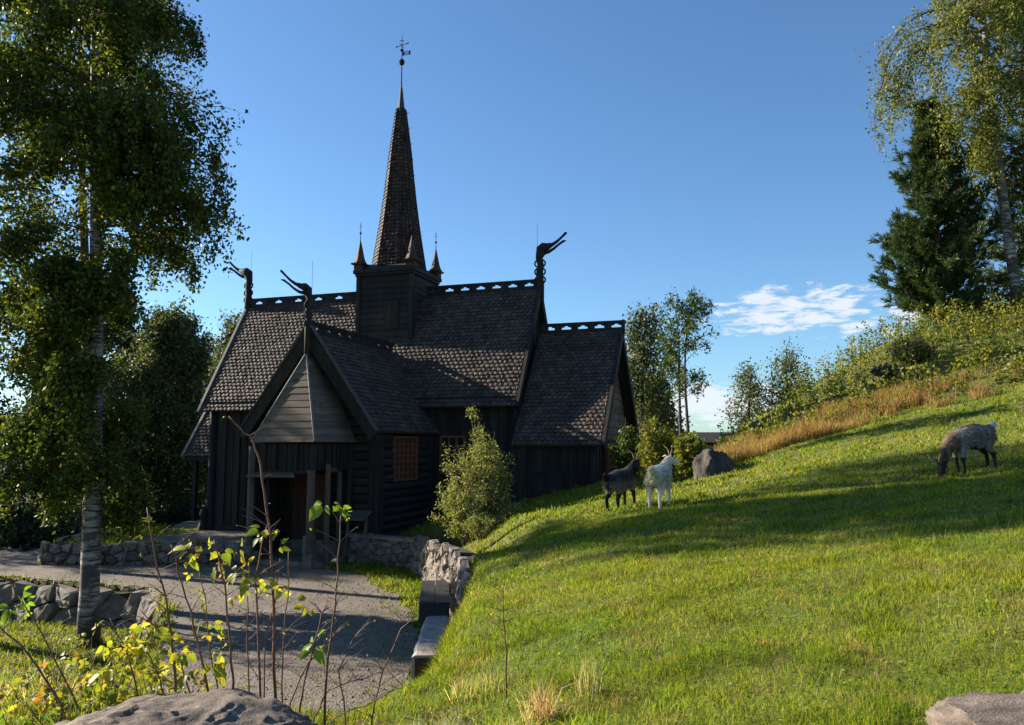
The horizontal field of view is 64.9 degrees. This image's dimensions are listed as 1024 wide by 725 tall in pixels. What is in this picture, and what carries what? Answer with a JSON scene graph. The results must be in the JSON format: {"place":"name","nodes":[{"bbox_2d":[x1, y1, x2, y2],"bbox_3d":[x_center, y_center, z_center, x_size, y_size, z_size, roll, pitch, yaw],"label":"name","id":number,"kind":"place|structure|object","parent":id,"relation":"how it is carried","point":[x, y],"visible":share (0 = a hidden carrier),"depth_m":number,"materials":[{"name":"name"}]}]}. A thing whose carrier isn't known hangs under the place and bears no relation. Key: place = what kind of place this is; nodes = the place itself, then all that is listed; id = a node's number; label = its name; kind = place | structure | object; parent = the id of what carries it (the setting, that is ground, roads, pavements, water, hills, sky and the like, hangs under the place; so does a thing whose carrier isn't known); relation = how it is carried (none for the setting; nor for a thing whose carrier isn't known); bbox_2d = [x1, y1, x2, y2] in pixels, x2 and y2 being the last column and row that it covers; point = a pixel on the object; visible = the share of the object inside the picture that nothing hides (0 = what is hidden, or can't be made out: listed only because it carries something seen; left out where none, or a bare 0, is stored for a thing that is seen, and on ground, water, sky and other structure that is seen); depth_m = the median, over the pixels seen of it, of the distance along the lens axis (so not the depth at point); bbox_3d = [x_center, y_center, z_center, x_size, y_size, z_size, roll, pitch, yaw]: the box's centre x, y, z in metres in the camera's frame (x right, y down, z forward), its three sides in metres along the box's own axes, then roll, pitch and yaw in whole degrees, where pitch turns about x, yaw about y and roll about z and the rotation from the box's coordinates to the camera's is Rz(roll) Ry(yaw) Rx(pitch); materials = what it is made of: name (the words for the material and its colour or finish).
{"place":"outdoors","nodes":[
{"label":"outdoors","id":0,"kind":"place"},
{"bbox_2d":[0,530,418,715],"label":"gravel path","id":1,"kind":"structure","parent":0,"point":[15,561],"depth_m":14.95,"materials":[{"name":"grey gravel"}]},
{"bbox_2d":[68,541,407,710],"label":"fallen leaves","id":2,"kind":"object","parent":1,"relation":"on","point":[303,625],"visible":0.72,"depth_m":15.08,"materials":[{"name":"plant"}]},
{"bbox_2d":[0,302,1023,724],"bbox_3d":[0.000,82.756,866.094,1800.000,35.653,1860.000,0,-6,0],"label":"ground","id":3,"kind":"structure","parent":0,"point":[738,480],"depth_m":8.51,"materials":[{"name":"green plant"}]},
{"bbox_2d":[0,348,19,494],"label":"broadleaf tree","id":4,"kind":"object","parent":3,"relation":"on","point":[8,408],"visible":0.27,"depth_m":36.55,"materials":[{"name":"green plant"}]},
{"bbox_2d":[0,351,20,517],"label":"birch tree","id":5,"kind":"object","parent":3,"relation":"on","point":[4,386],"visible":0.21,"depth_m":31.17,"materials":[{"name":"green plant"}]},
{"bbox_2d":[0,517,74,551],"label":"hedge bush","id":6,"kind":"object","parent":3,"relation":"on","point":[13,538],"visible":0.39,"depth_m":24.74,"materials":[{"name":"green plant"}]},
{"bbox_2d":[0,485,81,541],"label":"hedge bush","id":7,"kind":"object","parent":3,"relation":"on","point":[27,518],"visible":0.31,"depth_m":28.41,"materials":[{"name":"green plant"}]},
{"bbox_2d":[0,616,89,721],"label":"raspberry cane","id":8,"kind":"object","parent":3,"relation":"on","point":[50,688],"visible":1,"depth_m":4.20,"materials":[{"name":"brown plant"}]},
{"bbox_2d":[0,700,90,724],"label":"leafy plant","id":9,"kind":"object","parent":3,"relation":"on","point":[49,709],"visible":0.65,"depth_m":3.96,"materials":[{"name":"green plant"}]},
{"bbox_2d":[0,586,104,712],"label":"raspberry cane","id":10,"kind":"object","parent":3,"relation":"on","point":[5,615],"visible":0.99,"depth_m":4.31,"materials":[{"name":"brown plant"}]},
{"bbox_2d":[0,0,109,392],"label":"birch tree","id":11,"kind":"object","parent":3,"relation":"on","point":[40,205],"visible":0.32,"depth_m":17.94,"materials":[{"name":"green plant"}]},
{"bbox_2d":[0,649,112,724],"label":"grass tuft","id":12,"kind":"object","parent":3,"relation":"on","point":[8,690],"visible":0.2,"depth_m":5.12,"materials":[{"name":"green plant"}]},
{"bbox_2d":[0,677,121,724],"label":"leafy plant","id":13,"kind":"object","parent":3,"relation":"on","point":[33,708],"visible":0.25,"depth_m":4.54,"materials":[{"name":"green plant"}]},
{"bbox_2d":[0,633,135,719],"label":"leafy plant","id":14,"kind":"object","parent":3,"relation":"on","point":[119,662],"visible":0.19,"depth_m":4.91,"materials":[{"name":"green plant"}]},
{"bbox_2d":[0,667,143,724],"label":"grass tuft","id":15,"kind":"object","parent":3,"relation":"on","point":[21,706],"visible":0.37,"depth_m":4.52,"materials":[{"name":"green plant"}]},
{"bbox_2d":[0,580,164,639],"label":"stone wall","id":16,"kind":"structure","parent":3,"relation":"on","point":[60,601],"depth_m":18.50,"materials":[{"name":"grey stone"}]},
{"bbox_2d":[0,271,165,520],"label":"birch tree","id":17,"kind":"object","parent":3,"relation":"on","point":[120,343],"visible":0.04,"depth_m":40.88,"materials":[{"name":"green plant"}]},
{"bbox_2d":[16,317,156,494],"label":"birch tree","id":18,"kind":"object","parent":3,"relation":"on","point":[106,332],"visible":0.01,"depth_m":49.02,"materials":[{"name":"green plant"}]},
{"bbox_2d":[0,620,180,724],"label":"leafy plant","id":19,"kind":"object","parent":3,"relation":"on","point":[43,692],"visible":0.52,"depth_m":4.41,"materials":[{"name":"green plant"}]},
{"bbox_2d":[0,0,207,509],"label":"birch tree","id":20,"kind":"object","parent":3,"relation":"on","point":[181,55],"visible":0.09,"depth_m":22.06,"materials":[{"name":"green plant"}]},
{"bbox_2d":[0,0,249,647],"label":"birch tree","id":21,"kind":"object","parent":3,"relation":"on","point":[130,149],"visible":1,"depth_m":16.55,"materials":[{"name":"green plant"}]},
{"bbox_2d":[84,617,172,707],"bbox_3d":[-2.068,1.766,4.359,0.441,0.758,0.196,0,-6,0],"label":"raspberry cane","id":22,"kind":"object","parent":3,"relation":"on","point":[126,650],"visible":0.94,"depth_m":4.35,"materials":[{"name":"yellow plant"}]},
{"bbox_2d":[36,532,254,565],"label":"stone wall","id":23,"kind":"structure","parent":3,"relation":"on","point":[118,554],"depth_m":21.51,"materials":[{"name":"grey stone"}]},
{"bbox_2d":[81,298,216,526],"bbox_3d":[-16.349,3.034,38.009,7.021,12.145,6.226,3,-7,-28],"label":"birch tree","id":24,"kind":"object","parent":3,"relation":"on","point":[168,357],"visible":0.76,"depth_m":36.99,"materials":[{"name":"green plant"}]},
{"bbox_2d":[117,659,212,702],"bbox_3d":[-1.829,1.891,4.355,0.556,0.557,0.427,-4,-7,30],"label":"leafy plant","id":25,"kind":"object","parent":3,"relation":"on","point":[150,671],"visible":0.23,"depth_m":4.43,"materials":[{"name":"green plant"}]},
{"bbox_2d":[134,507,198,692],"bbox_3d":[-1.809,1.443,4.205,0.388,1.354,0.149,0,-6,0],"label":"raspberry cane","id":26,"kind":"object","parent":3,"relation":"on","point":[183,658],"visible":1,"depth_m":4.22,"materials":[{"name":"green plant"}]},
{"bbox_2d":[132,637,201,691],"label":"raspberry cane","id":27,"kind":"object","parent":3,"relation":"on","point":[181,680],"visible":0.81,"depth_m":4.35,"materials":[{"name":"yellow plant"}]},
{"bbox_2d":[123,610,210,693],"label":"raspberry cane","id":28,"kind":"object","parent":3,"relation":"on","point":[138,629],"visible":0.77,"depth_m":4.37,"materials":[{"name":"yellow plant"}]},
{"bbox_2d":[142,501,205,524],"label":"hedge bush","id":29,"kind":"object","parent":3,"relation":"on","point":[180,515],"visible":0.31,"depth_m":32.62,"materials":[{"name":"green plant"}]},
{"bbox_2d":[130,312,218,483],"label":"broadleaf tree","id":30,"kind":"object","parent":3,"relation":"on","point":[204,334],"depth_m":47.56,"materials":[{"name":"green plant"}]},
{"bbox_2d":[54,688,317,724],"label":"rock","id":31,"kind":"object","parent":3,"relation":"on","point":[227,706],"visible":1,"depth_m":3.68,"materials":[{"name":"grey stone"}]},
{"bbox_2d":[157,528,226,691],"bbox_3d":[-1.675,1.500,4.194,0.426,1.244,0.188,-1,-6,9],"label":"raspberry cane","id":32,"kind":"object","parent":3,"relation":"on","point":[219,671],"visible":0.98,"depth_m":4.21,"materials":[{"name":"brown plant"}]},
{"bbox_2d":[170,532,246,688],"bbox_3d":[-1.627,1.521,4.276,0.458,1.227,0.142,0,-6,0],"label":"raspberry cane","id":33,"kind":"object","parent":3,"relation":"on","point":[193,564],"visible":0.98,"depth_m":4.30,"materials":[{"name":"green plant"}]},
{"bbox_2d":[191,572,235,688],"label":"raspberry cane","id":34,"kind":"object","parent":3,"relation":"on","point":[219,629],"visible":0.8,"depth_m":4.38,"materials":[{"name":"green plant"}]},
{"bbox_2d":[189,308,241,500],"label":"birch tree","id":35,"kind":"object","parent":3,"relation":"on","point":[230,326],"visible":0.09,"depth_m":43.77,"materials":[{"name":"green plant"}]},
{"bbox_2d":[37,540,453,704],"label":"path weeds","id":36,"kind":"object","parent":3,"relation":"on","point":[153,657],"visible":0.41,"depth_m":16.95,"materials":[{"name":"green plant"}]},
{"bbox_2d":[210,416,290,698],"bbox_3d":[-1.422,1.226,4.397,0.387,1.871,0.234,-2,-6,22],"label":"raspberry cane","id":37,"kind":"object","parent":3,"relation":"on","point":[226,557],"visible":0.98,"depth_m":4.41,"materials":[{"name":"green plant"}]},
{"bbox_2d":[223,561,277,691],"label":"raspberry cane","id":38,"kind":"object","parent":3,"relation":"on","point":[247,625],"visible":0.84,"depth_m":4.42,"materials":[{"name":"brown plant"}]},
{"bbox_2d":[222,507,285,697],"bbox_3d":[-1.392,1.470,4.324,0.329,1.366,0.180,0,-6,0],"label":"raspberry cane","id":39,"kind":"object","parent":3,"relation":"on","point":[263,586],"visible":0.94,"depth_m":4.34,"materials":[{"name":"green plant"}]},
{"bbox_2d":[236,558,295,697],"bbox_3d":[-1.334,1.610,4.327,0.340,1.085,0.133,2,-6,-14],"label":"raspberry cane","id":40,"kind":"object","parent":3,"relation":"on","point":[279,592],"visible":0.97,"depth_m":4.36,"materials":[{"name":"brown plant"}]},
{"bbox_2d":[262,551,315,702],"bbox_3d":[-1.260,1.617,4.479,0.333,1.142,0.123,-2,-6,18],"label":"raspberry cane","id":41,"kind":"object","parent":3,"relation":"on","point":[301,597],"visible":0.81,"depth_m":4.48,"materials":[{"name":"brown plant"}]},
{"bbox_2d":[283,598,336,712],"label":"raspberry cane","id":42,"kind":"object","parent":3,"relation":"on","point":[317,655],"visible":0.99,"depth_m":4.35,"materials":[{"name":"green plant"}]},
{"bbox_2d":[285,622,345,706],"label":"raspberry cane","id":43,"kind":"object","parent":3,"relation":"on","point":[303,672],"visible":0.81,"depth_m":4.34,"materials":[{"name":"brown plant"}]},
{"bbox_2d":[323,464,341,566],"bbox_3d":[-4.873,4.213,21.950,0.176,2.880,1.313,0,-6,4],"label":"timber frame","id":44,"kind":"object","parent":3,"relation":"on","point":[329,470],"visible":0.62,"depth_m":21.43,"materials":[{"name":"brown wood"}]},
{"bbox_2d":[309,500,357,724],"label":"raspberry cane","id":45,"kind":"object","parent":3,"relation":"on","point":[316,510],"visible":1,"depth_m":4.32,"materials":[{"name":"brown plant"}]},
{"bbox_2d":[313,661,381,721],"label":"raspberry cane","id":46,"kind":"object","parent":3,"relation":"on","point":[348,681],"visible":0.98,"depth_m":4.34,"materials":[{"name":"brown plant"}]},
{"bbox_2d":[326,618,374,724],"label":"raspberry cane","id":47,"kind":"object","parent":3,"relation":"on","point":[358,633],"visible":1,"depth_m":4.35,"materials":[{"name":"brown plant"}]},
{"bbox_2d":[304,706,399,724],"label":"leafy plant","id":48,"kind":"object","parent":3,"relation":"on","point":[306,712],"visible":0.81,"depth_m":4.80,"materials":[{"name":"green plant"}]},
{"bbox_2d":[342,510,371,553],"bbox_3d":[-4.282,4.683,22.192,0.700,1.175,0.440,-2,-6,19],"label":"information board","id":49,"kind":"object","parent":3,"relation":"on","point":[359,515],"visible":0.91,"depth_m":22.16,"materials":[{"name":"grey wood"}]},
{"bbox_2d":[310,658,419,724],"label":"raspberry cane","id":50,"kind":"object","parent":3,"relation":"on","point":[395,678],"visible":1,"depth_m":3.75,"materials":[{"name":"brown plant"}]},
{"bbox_2d":[347,532,416,567],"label":"stone wall","id":51,"kind":"structure","parent":3,"relation":"on","point":[395,551],"depth_m":21.55,"materials":[{"name":"grey stone"}]},
{"bbox_2d":[349,602,415,724],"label":"raspberry cane","id":52,"kind":"object","parent":3,"relation":"on","point":[375,698],"visible":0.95,"depth_m":3.96,"materials":[{"name":"brown plant"}]},
{"bbox_2d":[357,716,409,724],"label":"grass tuft","id":53,"kind":"object","parent":3,"relation":"on","point":[380,723],"visible":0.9,"depth_m":4.76,"materials":[{"name":"green plant"}]},
{"bbox_2d":[166,40,639,568],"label":"stave church","id":54,"kind":"structure","parent":3,"relation":"on","point":[388,372],"depth_m":25.97,"materials":[{"name":"brown wood"}]},
{"bbox_2d":[287,470,331,539],"bbox_3d":[-5.796,4.194,23.017,1.300,2.370,0.213,-2,-6,19],"label":"entrance door","id":55,"kind":"structure","parent":54,"relation":"in","point":[297,499],"depth_m":23.07,"materials":[{"name":"brown wood"}]},
{"bbox_2d":[392,436,417,481],"bbox_3d":[-3.232,2.891,24.304,0.120,1.330,1.580,-2,-6,19],"label":"window","id":56,"kind":"structure","parent":54,"relation":"in","point":[405,449],"depth_m":24.32,"materials":[{"name":"red paint"}]},
{"bbox_2d":[439,436,466,473],"bbox_3d":[-1.901,2.965,25.914,0.890,1.220,0.120,-2,-6,19],"label":"window","id":57,"kind":"structure","parent":54,"relation":"in","point":[452,441],"depth_m":25.92,"materials":[{"name":"red paint"}]},
{"bbox_2d":[605,445,618,473],"bbox_3d":[3.207,3.247,25.871,0.120,1.190,1.590,-2,-6,19],"label":"window","id":58,"kind":"structure","parent":54,"relation":"in","point":[608,464],"depth_m":25.18,"materials":[{"name":"red paint"}]},
{"bbox_2d":[411,615,448,680],"bbox_3d":[-1.273,4.559,12.862,0.440,0.481,2.762,0,-6,-2],"label":"bench","id":59,"kind":"object","parent":3,"relation":"on","point":[432,628],"visible":0.59,"depth_m":12.27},
{"bbox_2d":[391,708,475,724],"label":"grass tuft","id":60,"kind":"object","parent":3,"relation":"on","point":[446,723],"visible":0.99,"depth_m":4.50,"materials":[{"name":"green plant"}]},
{"bbox_2d":[419,580,449,627],"bbox_3d":[-1.465,4.647,15.279,0.540,0.650,2.230,1,-6,-5],"label":"bench","id":61,"kind":"object","parent":3,"relation":"on","point":[434,600],"visible":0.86,"depth_m":14.49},
{"bbox_2d":[410,534,475,623],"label":"stone wall","id":62,"kind":"structure","parent":3,"relation":"on","point":[434,559],"depth_m":17.23,"materials":[{"name":"grey stone"}]},
{"bbox_2d":[399,698,492,724],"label":"leafy plant","id":63,"kind":"object","parent":3,"relation":"on","point":[430,715],"visible":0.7,"depth_m":4.72,"materials":[{"name":"green plant"}]},
{"bbox_2d":[427,405,526,545],"bbox_3d":[-0.825,2.706,19.359,2.344,3.484,2.315,0,-6,0],"label":"willow bush","id":64,"kind":"object","parent":3,"relation":"on","point":[480,495],"visible":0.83,"depth_m":19.11,"materials":[{"name":"green plant"}]},
{"bbox_2d":[429,661,534,706],"bbox_3d":[-0.187,2.099,5.235,0.772,0.204,0.773,0,-6,0],"label":"grass tuft","id":65,"kind":"object","parent":3,"relation":"on","point":[477,684],"visible":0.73,"depth_m":5.28,"materials":[{"name":"green plant"}]},
{"bbox_2d":[460,512,513,539],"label":"bush","id":66,"kind":"object","parent":3,"relation":"on","point":[481,529],"visible":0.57,"depth_m":18.23,"materials":[{"name":"green plant"}]},
{"bbox_2d":[481,581,522,700],"bbox_3d":[-0.071,1.746,5.044,0.320,0.779,0.092,2,-6,-18],"label":"dead stalk","id":67,"kind":"object","parent":3,"relation":"on","point":[503,610],"visible":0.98,"depth_m":5.05,"materials":[{"name":"plant"}]},
{"bbox_2d":[464,705,560,724],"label":"grass tuft","id":68,"kind":"object","parent":3,"relation":"on","point":[495,723],"visible":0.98,"depth_m":4.22,"materials":[{"name":"green plant"}]},
{"bbox_2d":[494,670,588,724],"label":"straw tuft","id":69,"kind":"object","parent":3,"relation":"on","point":[538,708],"visible":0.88,"depth_m":4.41,"materials":[{"name":"beige plant"}]},
{"bbox_2d":[566,644,606,698],"bbox_3d":[0.441,1.813,4.731,0.285,0.325,0.387,0,-6,0],"label":"straw tuft","id":70,"kind":"object","parent":3,"relation":"on","point":[585,679],"visible":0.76,"depth_m":4.73,"materials":[{"name":"beige plant"}]},
{"bbox_2d":[549,699,623,724],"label":"grass tuft","id":71,"kind":"object","parent":3,"relation":"on","point":[581,721],"visible":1,"depth_m":4.00,"materials":[{"name":"green plant"}]},
{"bbox_2d":[601,450,640,510],"bbox_3d":[2.205,2.338,15.917,0.478,1.140,1.456,-5,-3,38],"label":"goat","id":72,"kind":"object","parent":3,"relation":"on","point":[619,482],"visible":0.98,"depth_m":15.65},
{"bbox_2d":[608,417,645,478],"bbox_3d":[3.167,2.458,22.024,1.147,1.906,1.032,0,-6,0],"label":"leafy bush","id":73,"kind":"object","parent":3,"relation":"on","point":[623,455],"visible":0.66,"depth_m":21.92,"materials":[{"name":"green plant"}]},
{"bbox_2d":[633,415,681,479],"bbox_3d":[3.821,2.293,20.792,1.522,1.894,1.256,0,-6,0],"label":"leafy bush","id":74,"kind":"object","parent":3,"relation":"on","point":[656,444],"visible":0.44,"depth_m":20.64,"materials":[{"name":"green plant"}]},
{"bbox_2d":[622,298,693,470],"bbox_3d":[5.870,2.282,36.169,4.296,10.377,4.188,2,-6,-16],"label":"birch tree","id":75,"kind":"object","parent":3,"relation":"on","point":[638,356],"visible":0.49,"depth_m":35.74,"materials":[{"name":"green plant"}]},
{"bbox_2d":[634,367,683,470],"bbox_3d":[6.908,3.684,39.956,3.934,7.230,3.766,0,-6,0],"label":"birch tree","id":76,"kind":"object","parent":3,"relation":"on","point":[662,388],"visible":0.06,"depth_m":39.46,"materials":[{"name":"green plant"}]},
{"bbox_2d":[643,446,678,508],"bbox_3d":[2.765,2.150,15.041,0.462,1.164,1.428,-3,-5,25],"label":"goat","id":77,"kind":"object","parent":3,"relation":"on","point":[658,477],"visible":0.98,"depth_m":14.69},
{"bbox_2d":[633,674,730,717],"bbox_3d":[0.962,1.830,4.395,0.625,0.132,0.648,0,-6,0],"label":"grass tuft","id":78,"kind":"object","parent":3,"relation":"on","point":[663,697],"visible":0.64,"depth_m":4.41,"materials":[{"name":"green plant"}]},
{"bbox_2d":[647,286,719,474],"bbox_3d":[4.599,0.649,21.189,1.939,5.467,1.938,0,-6,0],"label":"rowan tree","id":79,"kind":"object","parent":3,"relation":"on","point":[669,363],"visible":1,"depth_m":21.21,"materials":[{"name":"green plant"}]},
{"bbox_2d":[671,430,711,479],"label":"leafy bush","id":80,"kind":"object","parent":3,"relation":"on","point":[685,451],"visible":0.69,"depth_m":19.95,"materials":[{"name":"green plant"}]},
{"bbox_2d":[677,432,731,450],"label":"shed","id":81,"kind":"structure","parent":3,"relation":"on","point":[710,438],"depth_m":48.84,"materials":[{"name":"grey"}]},
{"bbox_2d":[692,447,734,478],"bbox_3d":[4.839,2.713,19.517,0.898,1.321,0.997,3,-7,-23],"label":"boulder","id":82,"kind":"object","parent":3,"relation":"on","point":[709,461],"visible":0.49,"depth_m":19.29,"materials":[{"name":"grey stone"}]},
{"bbox_2d":[430,512,1023,724],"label":"clover","id":83,"kind":"object","parent":3,"relation":"on","point":[781,692],"visible":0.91,"depth_m":6.08,"materials":[{"name":"green plant"}]},
{"bbox_2d":[714,356,771,433],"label":"birch tree","id":84,"kind":"object","parent":3,"relation":"on","point":[750,393],"visible":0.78,"depth_m":45.85,"materials":[{"name":"green plant"}]},
{"bbox_2d":[761,336,815,411],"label":"birch tree","id":85,"kind":"object","parent":3,"relation":"on","point":[785,369],"visible":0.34,"depth_m":45.91,"materials":[{"name":"green plant"}]},
{"bbox_2d":[707,356,1023,462],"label":"dry grass","id":86,"kind":"structure","parent":3,"relation":"on","point":[799,432],"depth_m":20.96,"materials":[{"name":"brown plant"}]},
{"bbox_2d":[714,273,1023,448],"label":"undergrowth","id":87,"kind":"object","parent":3,"relation":"on","point":[986,304],"depth_m":23.64,"materials":[{"name":"green plant"}]},
{"bbox_2d":[870,364,900,376],"bbox_3d":[11.089,0.238,23.804,0.952,0.391,0.643,0,-6,0],"label":"rock","id":88,"kind":"object","parent":3,"relation":"on","point":[889,370],"visible":0.56,"depth_m":23.59,"materials":[{"name":"grey stone"}]},
{"bbox_2d":[884,331,940,366],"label":"juniper bush","id":89,"kind":"object","parent":3,"relation":"on","point":[911,346],"visible":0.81,"depth_m":23.86,"materials":[{"name":"green plant"}]},
{"bbox_2d":[867,95,1009,324],"bbox_3d":[14.425,-4.982,27.594,4.636,8.901,4.149,5,-8,-42],"label":"pine tree","id":90,"kind":"object","parent":3,"relation":"on","point":[930,272],"visible":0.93,"depth_m":27.01,"materials":[{"name":"green plant"}]},
{"bbox_2d":[854,0,1023,305],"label":"birch tree","id":91,"kind":"object","parent":3,"relation":"on","point":[985,135],"visible":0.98,"depth_m":26.17,"materials":[{"name":"green plant"}]},
{"bbox_2d":[927,421,998,476],"bbox_3d":[7.681,1.474,13.631,1.525,0.840,0.487,-7,-4,-17],"label":"goat","id":92,"kind":"object","parent":3,"relation":"on","point":[963,440],"visible":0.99,"depth_m":13.53},
{"bbox_2d":[925,690,1023,724],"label":"rock","id":93,"kind":"object","parent":3,"relation":"on","point":[977,708],"visible":1,"depth_m":3.27,"materials":[{"name":"grey stone"}]},
{"bbox_2d":[963,5,1023,291],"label":"tree","id":94,"kind":"object","parent":3,"relation":"on","point":[1018,228],"visible":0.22,"depth_m":29.45,"materials":[{"name":"plant"}]},
{"bbox_2d":[991,101,1023,275],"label":"birch tree","id":95,"kind":"object","parent":3,"relation":"on","point":[1011,204],"visible":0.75,"depth_m":26.81,"materials":[{"name":"green plant"}]},
{"bbox_2d":[0,0,1023,449],"label":"sky","id":96,"kind":"structure","parent":0,"point":[723,149],"materials":[{"name":"blue"}]}
]}

